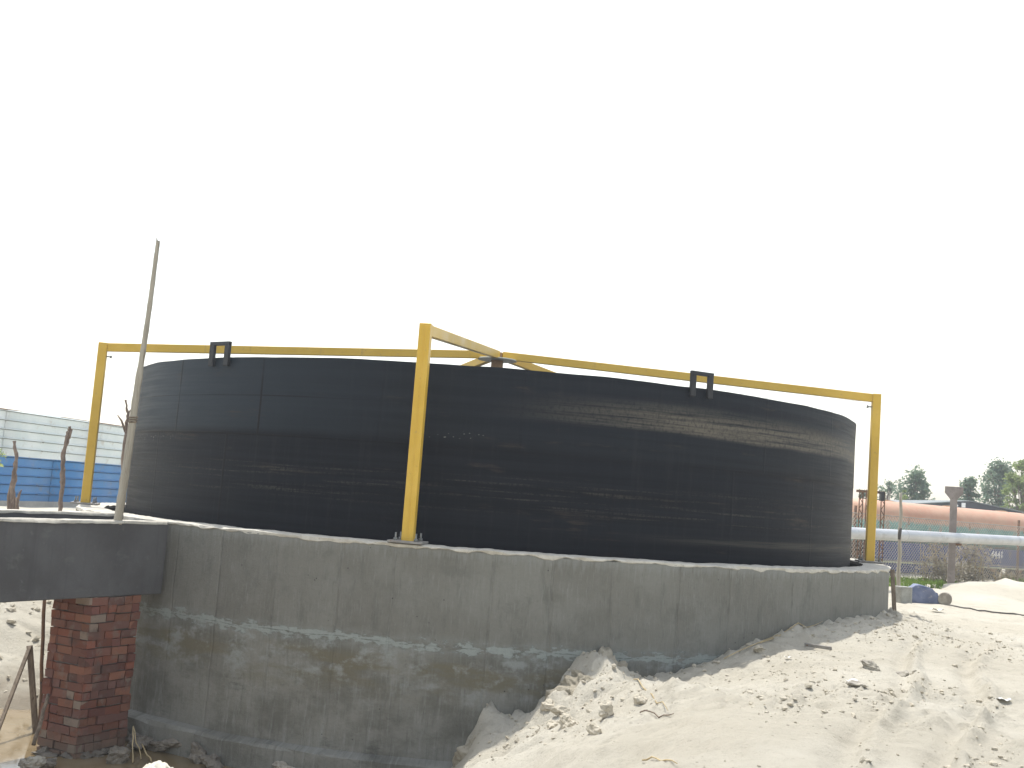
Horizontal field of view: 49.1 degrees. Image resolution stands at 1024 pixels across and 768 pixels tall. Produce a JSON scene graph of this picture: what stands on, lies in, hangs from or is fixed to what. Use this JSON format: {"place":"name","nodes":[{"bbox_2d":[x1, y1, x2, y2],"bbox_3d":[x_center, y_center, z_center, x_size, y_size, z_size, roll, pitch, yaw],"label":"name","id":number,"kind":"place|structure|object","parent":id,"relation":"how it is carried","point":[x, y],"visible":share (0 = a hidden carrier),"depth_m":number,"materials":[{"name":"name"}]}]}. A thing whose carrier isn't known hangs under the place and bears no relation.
{"place":"outdoors","nodes":[
{"label":"outdoors","id":0,"kind":"place"},
{"bbox_2d":[0,709,233,767],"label":"water","id":1,"kind":"structure","parent":0,"point":[16,737],"depth_m":14.10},
{"bbox_2d":[41,757,56,767],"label":"mud lump","id":2,"kind":"object","parent":1,"relation":"in","point":[51,762],"visible":0.7,"depth_m":13.16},
{"bbox_2d":[106,745,130,763],"bbox_3d":[-4.859,4.597,13.803,0.304,0.287,0.233,7,-7,-26],"label":"mud lump","id":3,"kind":"object","parent":1,"relation":"in","point":[118,755],"visible":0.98,"depth_m":13.74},
{"bbox_2d":[125,727,129,740],"bbox_3d":[-5.100,4.691,15.012,0.480,0.340,0.313,3,-6,13],"label":"mud lump","id":4,"kind":"object","parent":1,"relation":"in","point":[127,736],"visible":0.12,"depth_m":14.90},
{"bbox_2d":[132,727,133,762],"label":"twig","id":5,"kind":"object","parent":1,"relation":"on","point":[132,745],"visible":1,"depth_m":13.94,"materials":[{"name":"wood"}]},
{"bbox_2d":[133,726,140,758],"bbox_3d":[-4.713,4.505,14.070,0.218,0.376,0.040,1,-7,28],"label":"twig","id":6,"kind":"object","parent":1,"relation":"on","point":[136,743],"visible":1,"depth_m":14.06,"materials":[{"name":"wood"}]},
{"bbox_2d":[127,733,153,748],"bbox_3d":[-4.854,4.665,14.646,0.476,0.211,0.465,-2,-8,45],"label":"mud lump","id":7,"kind":"object","parent":1,"relation":"on","point":[141,739],"visible":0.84,"depth_m":14.50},
{"bbox_2d":[141,744,151,761],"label":"twig","id":8,"kind":"object","parent":1,"relation":"on","point":[146,753],"visible":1,"depth_m":13.98,"materials":[{"name":"wood"}]},
{"bbox_2d":[146,737,181,751],"bbox_3d":[-4.477,4.672,14.479,0.680,0.241,0.258,2,-6,20],"label":"mud lump","id":9,"kind":"object","parent":1,"relation":"on","point":[162,745],"visible":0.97,"depth_m":14.40,"materials":[{"name":"grey soil"}]},
{"bbox_2d":[188,740,206,763],"bbox_3d":[-3.916,4.689,14.129,0.316,0.335,0.254,4,-6,-1],"label":"mud lump","id":10,"kind":"object","parent":1,"relation":"in","point":[197,750],"visible":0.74,"depth_m":14.06,"materials":[{"name":"grey soil"}]},
{"bbox_2d":[199,753,223,767],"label":"mud lump","id":11,"kind":"object","parent":1,"relation":"on","point":[213,760],"visible":1,"depth_m":13.86,"materials":[{"name":"grey soil"}]},
{"bbox_2d":[272,761,294,767],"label":"mud lump","id":12,"kind":"object","parent":1,"relation":"on","point":[279,764],"visible":1,"depth_m":13.70,"materials":[{"name":"soil"}]},
{"bbox_2d":[143,760,172,767],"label":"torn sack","id":13,"kind":"object","parent":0,"point":[159,764],"visible":1,"depth_m":13.40,"materials":[{"name":"white plastic"}]},
{"bbox_2d":[0,506,1023,767],"bbox_3d":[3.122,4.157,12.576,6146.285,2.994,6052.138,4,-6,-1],"label":"ground","id":14,"kind":"structure","parent":0,"point":[706,726],"depth_m":11.19,"materials":[{"name":"beige sand"}]},
{"bbox_2d":[0,449,6,466],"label":"leafy shrub","id":15,"kind":"object","parent":14,"relation":"on","point":[1,465],"visible":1,"depth_m":33.73,"materials":[{"name":"green plant"}]},
{"bbox_2d":[7,441,21,508],"bbox_3d":[-10.957,2.372,24.666,0.318,2.241,0.201,2,-6,24],"label":"dead tree","id":16,"kind":"object","parent":14,"relation":"on","point":[12,501],"visible":0.73,"depth_m":24.64,"materials":[{"name":"brown wood"}]},
{"bbox_2d":[0,600,51,696],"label":"bank rubble","id":17,"kind":"object","parent":14,"relation":"on","point":[13,621],"visible":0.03,"depth_m":18.53,"materials":[{"name":"beige stone"}]},
{"bbox_2d":[18,755,45,767],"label":"mud lump","id":18,"kind":"object","parent":14,"relation":"on","point":[37,761],"visible":1,"depth_m":12.99,"materials":[{"name":"stone"}]},
{"bbox_2d":[26,645,37,732],"bbox_3d":[-6.442,4.257,15.077,0.419,1.426,0.059,2,-6,20],"label":"wooden plank","id":19,"kind":"object","parent":14,"relation":"on","point":[32,690],"visible":0.58,"depth_m":15.08,"materials":[{"name":"brown wood"}]},
{"bbox_2d":[0,646,31,729],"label":"wooden plank","id":20,"kind":"object","parent":19,"relation":"attached to","point":[14,686],"visible":1,"depth_m":14.72,"materials":[{"name":"brown wood"}]},
{"bbox_2d":[38,600,45,720],"bbox_3d":[-6.647,3.970,15.843,0.352,2.052,0.066,0,-7,37],"label":"thin pole","id":21,"kind":"object","parent":14,"relation":"on","point":[42,645],"visible":0.64,"depth_m":15.86,"materials":[{"name":"wood"}]},
{"bbox_2d":[0,408,126,506],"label":"sheet fence","id":22,"kind":"object","parent":14,"relation":"on","point":[38,438],"visible":0.34,"depth_m":41.94,"materials":[{"name":"metal"}]},
{"bbox_2d":[58,426,72,510],"bbox_3d":[-9.919,2.196,24.708,0.216,2.551,0.138,4,-6,-1],"label":"dead tree","id":23,"kind":"object","parent":14,"relation":"on","point":[62,465],"visible":0.8,"depth_m":24.70,"materials":[{"name":"brown wood"}]},
{"bbox_2d":[31,595,140,758],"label":"brick pillar","id":24,"kind":"structure","parent":14,"relation":"on","point":[89,671],"depth_m":14.11,"materials":[{"name":"red brick"}]},
{"bbox_2d":[31,693,49,745],"bbox_3d":[-5.743,4.089,13.665,0.060,0.543,0.484,5,-6,-9],"label":"wooden stick","id":25,"kind":"object","parent":24,"relation":"attached to","point":[36,734],"visible":1,"depth_m":13.64,"materials":[{"name":"brown wood"}]},
{"bbox_2d":[0,509,167,602],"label":"inlet channel","id":26,"kind":"object","parent":24,"relation":"on","point":[50,555],"visible":0.98,"depth_m":13.88,"materials":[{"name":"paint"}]},
{"bbox_2d":[113,237,159,524],"bbox_3d":[-4.897,-0.076,14.647,0.124,3.817,0.238,-1,-8,40],"label":"bamboo pole","id":27,"kind":"object","parent":26,"relation":"in","point":[123,484],"visible":1,"depth_m":14.58,"materials":[{"name":"brown wood"}]},
{"bbox_2d":[117,400,129,483],"bbox_3d":[-8.352,1.994,23.758,0.334,3.342,0.127,4,-6,-1],"label":"dead tree","id":28,"kind":"object","parent":14,"relation":"on","point":[125,427],"visible":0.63,"depth_m":23.83,"materials":[{"name":"brown wood"}]},
{"bbox_2d":[451,736,475,767],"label":"sand lump","id":29,"kind":"object","parent":14,"relation":"on","point":[461,752],"visible":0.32,"depth_m":13.22,"materials":[{"name":"beige sand"}]},
{"bbox_2d":[76,503,890,767],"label":"concrete tank","id":30,"kind":"object","parent":14,"relation":"on","point":[258,648],"visible":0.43,"depth_m":14.04,"materials":[{"name":"grey concrete"}]},
{"bbox_2d":[70,322,884,563],"bbox_3d":[-0.291,1.159,21.881,12.961,3.403,13.326,-1,-8,41],"label":"guide frame","id":31,"kind":"object","parent":30,"relation":"on","point":[478,353],"visible":0.66,"depth_m":20.13,"materials":[{"name":"yellow paint"}]},
{"bbox_2d":[125,341,855,567],"bbox_3d":[-0.370,1.948,21.120,13.007,3.488,12.998,4,-6,-1],"label":"gas holder drum","id":32,"kind":"object","parent":30,"relation":"in","point":[547,462],"visible":0.85,"depth_m":15.15,"materials":[{"name":"black paint"}]},
{"bbox_2d":[540,699,553,711],"bbox_3d":[0.404,3.627,12.631,0.176,0.145,0.177,4,-6,-1],"label":"sand clod","id":33,"kind":"object","parent":14,"relation":"on","point":[547,705],"visible":0.95,"depth_m":12.59,"materials":[{"name":"beige sand"}]},
{"bbox_2d":[546,720,557,727],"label":"sand clod","id":34,"kind":"object","parent":14,"relation":"on","point":[551,724],"visible":0.9,"depth_m":11.88,"materials":[{"name":"beige sand"}]},
{"bbox_2d":[550,705,569,716],"bbox_3d":[0.524,3.572,12.199,0.212,0.146,0.110,4,-6,-1],"label":"sand clod","id":35,"kind":"object","parent":14,"relation":"on","point":[558,710],"visible":0.85,"depth_m":12.18,"materials":[{"name":"beige sand"}]},
{"bbox_2d":[557,712,575,729],"bbox_3d":[0.571,3.453,11.358,0.138,0.213,0.370,6,-6,-15],"label":"sand clod","id":36,"kind":"object","parent":14,"relation":"on","point":[565,720],"visible":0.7,"depth_m":11.33,"materials":[{"name":"beige sand"}]},
{"bbox_2d":[544,668,593,699],"bbox_3d":[1.015,3.778,12.822,1.298,0.921,0.949,4,-6,-1],"label":"sand lump","id":37,"kind":"object","parent":14,"relation":"on","point":[568,684],"visible":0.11,"depth_m":12.88,"materials":[{"name":"beige sand"}]},
{"bbox_2d":[586,721,601,734],"bbox_3d":[0.741,3.157,10.214,0.094,0.148,0.226,7,-6,-23],"label":"sand clod","id":38,"kind":"object","parent":14,"relation":"on","point":[592,728],"visible":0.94,"depth_m":10.19,"materials":[{"name":"white sand"}]},
{"bbox_2d":[598,700,613,718],"bbox_3d":[0.893,3.146,10.828,0.171,0.176,0.138,9,-7,-37],"label":"sand clod","id":39,"kind":"object","parent":14,"relation":"on","point":[606,707],"visible":1,"depth_m":10.79,"materials":[{"name":"beige sand"}]},
{"bbox_2d":[598,646,627,666],"bbox_3d":[1.035,3.894,13.678,1.172,1.335,1.214,2,-6,20],"label":"sand lump","id":40,"kind":"object","parent":14,"relation":"on","point":[606,651],"visible":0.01,"depth_m":13.80,"materials":[{"name":"beige sand"}]},
{"bbox_2d":[633,693,647,704],"bbox_3d":[1.247,3.083,10.905,0.136,0.138,0.182,4,-6,-1],"label":"sand clod","id":41,"kind":"object","parent":14,"relation":"on","point":[639,698],"visible":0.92,"depth_m":10.86,"materials":[{"name":"beige sand"}]},
{"bbox_2d":[633,679,667,709],"bbox_3d":[1.358,3.050,11.076,0.014,0.110,2.191,4,-6,-1],"label":"dry reed","id":42,"kind":"object","parent":14,"relation":"on","point":[650,693],"visible":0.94,"depth_m":10.88,"materials":[{"name":"plant"}]},
{"bbox_2d":[640,710,673,717],"bbox_3d":[1.302,2.964,10.089,0.013,0.097,0.510,7,-7,-28],"label":"dry reed","id":43,"kind":"object","parent":14,"relation":"on","point":[656,714],"visible":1,"depth_m":10.07,"materials":[{"name":"beige plant"}]},
{"bbox_2d":[642,756,677,763],"bbox_3d":[1.054,2.713,8.043,0.014,0.224,1.025,5,-6,-5],"label":"dry reed","id":44,"kind":"object","parent":14,"relation":"on","point":[650,757],"visible":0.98,"depth_m":8.05,"materials":[{"name":"plant"}]},
{"bbox_2d":[724,631,784,658],"bbox_3d":[3.388,3.378,14.810,0.012,0.409,2.049,-1,-8,44],"label":"dry reed","id":45,"kind":"object","parent":14,"relation":"on","point":[750,645],"visible":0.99,"depth_m":14.48,"materials":[{"name":"plant"}]},
{"bbox_2d":[753,645,766,652],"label":"stone","id":46,"kind":"object","parent":14,"relation":"on","point":[759,648],"visible":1,"depth_m":14.18,"materials":[{"name":"beige stone"}]},
{"bbox_2d":[760,621,822,642],"bbox_3d":[3.810,3.349,15.169,1.608,0.261,0.013,10,-8,-44],"label":"dry reed","id":47,"kind":"object","parent":14,"relation":"on","point":[788,629],"visible":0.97,"depth_m":15.13,"materials":[{"name":"plant"}]},
{"bbox_2d":[804,643,831,649],"bbox_3d":[3.895,3.340,14.252,0.025,0.065,0.476,7,-7,-28],"label":"flat stick","id":48,"kind":"object","parent":14,"relation":"on","point":[818,646],"visible":1,"depth_m":14.23,"materials":[{"name":"wood"}]},
{"bbox_2d":[846,680,868,687],"bbox_3d":[3.449,3.000,11.195,0.234,0.068,0.102,1,-7,28],"label":"stone","id":49,"kind":"object","parent":14,"relation":"on","point":[855,683],"visible":1,"depth_m":11.18,"materials":[{"name":"beige stone"}]},
{"bbox_2d":[860,659,880,670],"bbox_3d":[4.040,3.175,12.567,0.258,0.144,0.176,-1,-8,42],"label":"stone","id":50,"kind":"object","parent":14,"relation":"on","point":[870,665],"visible":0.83,"depth_m":12.52,"materials":[{"name":"grey stone"}]},
{"bbox_2d":[856,490,885,561],"bbox_3d":[10.252,4.389,32.069,0.831,2.713,0.250,4,-6,-1],"label":"rusty frame","id":51,"kind":"object","parent":14,"relation":"on","point":[882,494],"visible":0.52,"depth_m":32.18,"materials":[{"name":"metal"}]},
{"bbox_2d":[877,478,898,499],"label":"broadleaf tree","id":52,"kind":"object","parent":14,"relation":"on","point":[888,490],"visible":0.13,"depth_m":84.31,"materials":[{"name":"green plant"}]},
{"bbox_2d":[890,569,895,610],"bbox_3d":[6.659,3.627,19.554,0.071,0.761,0.180,5,-6,-6],"label":"leaning board","id":53,"kind":"object","parent":14,"relation":"on","point":[893,590],"visible":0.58,"depth_m":19.55,"materials":[{"name":"brown wood"}]},
{"bbox_2d":[896,493,902,585],"bbox_3d":[9.476,4.009,27.401,0.129,2.691,0.224,0,-7,35],"label":"bamboo stick","id":54,"kind":"object","parent":14,"relation":"on","point":[898,576],"visible":0.84,"depth_m":27.39,"materials":[{"name":"beige wood"}]},
{"bbox_2d":[895,670,908,676],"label":"stone","id":55,"kind":"object","parent":14,"relation":"on","point":[904,673],"visible":0.92,"depth_m":12.78,"materials":[{"name":"beige stone"}]},
{"bbox_2d":[895,586,911,603],"bbox_3d":[8.518,4.627,24.443,0.300,0.420,0.300,6,-6,-18],"label":"concrete block","id":56,"kind":"object","parent":14,"relation":"on","point":[904,594],"depth_m":24.31,"materials":[{"name":"grey concrete"}]},
{"bbox_2d":[902,490,907,499],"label":"broadleaf tree","id":57,"kind":"object","parent":14,"relation":"on","point":[904,497],"visible":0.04,"depth_m":72.30,"materials":[{"name":"green plant"}]},
{"bbox_2d":[890,464,934,499],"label":"broadleaf tree","id":58,"kind":"object","parent":14,"relation":"on","point":[916,477],"visible":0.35,"depth_m":79.92,"materials":[{"name":"green plant"}]},
{"bbox_2d":[908,584,939,603],"bbox_3d":[9.181,4.742,25.048,0.666,0.498,0.540,3,-6,13],"label":"plastic bundle","id":59,"kind":"object","parent":14,"relation":"on","point":[922,594],"visible":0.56,"depth_m":24.82,"materials":[{"name":"blue plastic"}]},
{"bbox_2d":[850,498,1023,578],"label":"tanker trailer","id":60,"kind":"object","parent":14,"relation":"on","point":[973,516],"visible":0.38,"depth_m":40.28,"materials":[{"name":"paint"}]},
{"bbox_2d":[850,505,1023,581],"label":"chain link fence","id":61,"kind":"object","parent":14,"relation":"on","point":[1017,556],"visible":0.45,"depth_m":36.21,"materials":[{"name":"metal"}]},
{"bbox_2d":[851,527,1023,545],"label":"steel pipe","id":62,"kind":"object","parent":14,"relation":"on","point":[913,535],"visible":0.6,"depth_m":30.89,"materials":[{"name":"silver metal"}]},
{"bbox_2d":[910,531,976,583],"bbox_3d":[13.382,5.508,34.870,2.052,1.844,0.713,4,-6,-1],"label":"dry creeper","id":63,"kind":"object","parent":14,"relation":"on","point":[940,571],"visible":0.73,"depth_m":34.79,"materials":[{"name":"plant"}]},
{"bbox_2d":[938,592,951,604],"bbox_3d":[9.601,4.760,24.823,0.300,0.297,0.370,2,-6,23],"label":"log","id":64,"kind":"object","parent":14,"relation":"on","point":[944,598],"visible":0.92,"depth_m":24.66,"materials":[{"name":"wood"}]},
{"bbox_2d":[945,486,962,583],"bbox_3d":[12.543,4.507,31.901,0.493,3.156,0.258,2,-6,20],"label":"concrete post","id":65,"kind":"object","parent":14,"relation":"on","point":[953,494],"visible":0.81,"depth_m":31.89,"materials":[{"name":"concrete"}]},
{"bbox_2d":[891,500,1023,512],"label":"long shed","id":66,"kind":"structure","parent":14,"relation":"on","point":[970,504],"depth_m":62.19,"materials":[{"name":"beige paint"}]},
{"bbox_2d":[958,476,981,501],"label":"broadleaf tree","id":67,"kind":"object","parent":14,"relation":"on","point":[968,485],"visible":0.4,"depth_m":80.07,"materials":[{"name":"green plant"}]},
{"bbox_2d":[945,543,1000,582],"bbox_3d":[14.723,5.772,35.867,1.864,1.828,0.678,4,-6,-1],"label":"dry creeper","id":68,"kind":"object","parent":14,"relation":"on","point":[980,565],"visible":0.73,"depth_m":35.85,"materials":[{"name":"plant"}]},
{"bbox_2d":[948,604,1023,615],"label":"cable","id":69,"kind":"object","parent":14,"relation":"on","point":[985,610],"visible":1,"depth_m":22.84,"materials":[{"name":"black rubber"}]},
{"bbox_2d":[975,457,1020,509],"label":"broadleaf tree","id":70,"kind":"object","parent":14,"relation":"on","point":[994,475],"visible":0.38,"depth_m":86.12,"materials":[{"name":"green plant"}]},
{"bbox_2d":[984,566,1023,581],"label":"dry creeper","id":71,"kind":"object","parent":14,"relation":"on","point":[1014,576],"visible":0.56,"depth_m":36.87,"materials":[{"name":"plant"}]},
{"bbox_2d":[999,458,1023,513],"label":"broadleaf tree","id":72,"kind":"object","parent":14,"relation":"on","point":[1015,482],"visible":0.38,"depth_m":78.49,"materials":[{"name":"green plant"}]},
{"bbox_2d":[0,0,1023,506],"label":"sky","id":73,"kind":"structure","parent":0,"point":[829,194],"materials":[{"name":"white"}]},
{"bbox_2d":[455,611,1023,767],"bbox_3d":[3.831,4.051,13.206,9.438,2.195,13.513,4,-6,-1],"label":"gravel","id":74,"kind":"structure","parent":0,"point":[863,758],"depth_m":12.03,"materials":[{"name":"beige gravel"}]},
{"bbox_2d":[889,572,1023,588],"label":"grass","id":75,"kind":"structure","parent":0,"point":[907,581],"depth_m":30.80,"materials":[{"name":"green plant"}]}
]}

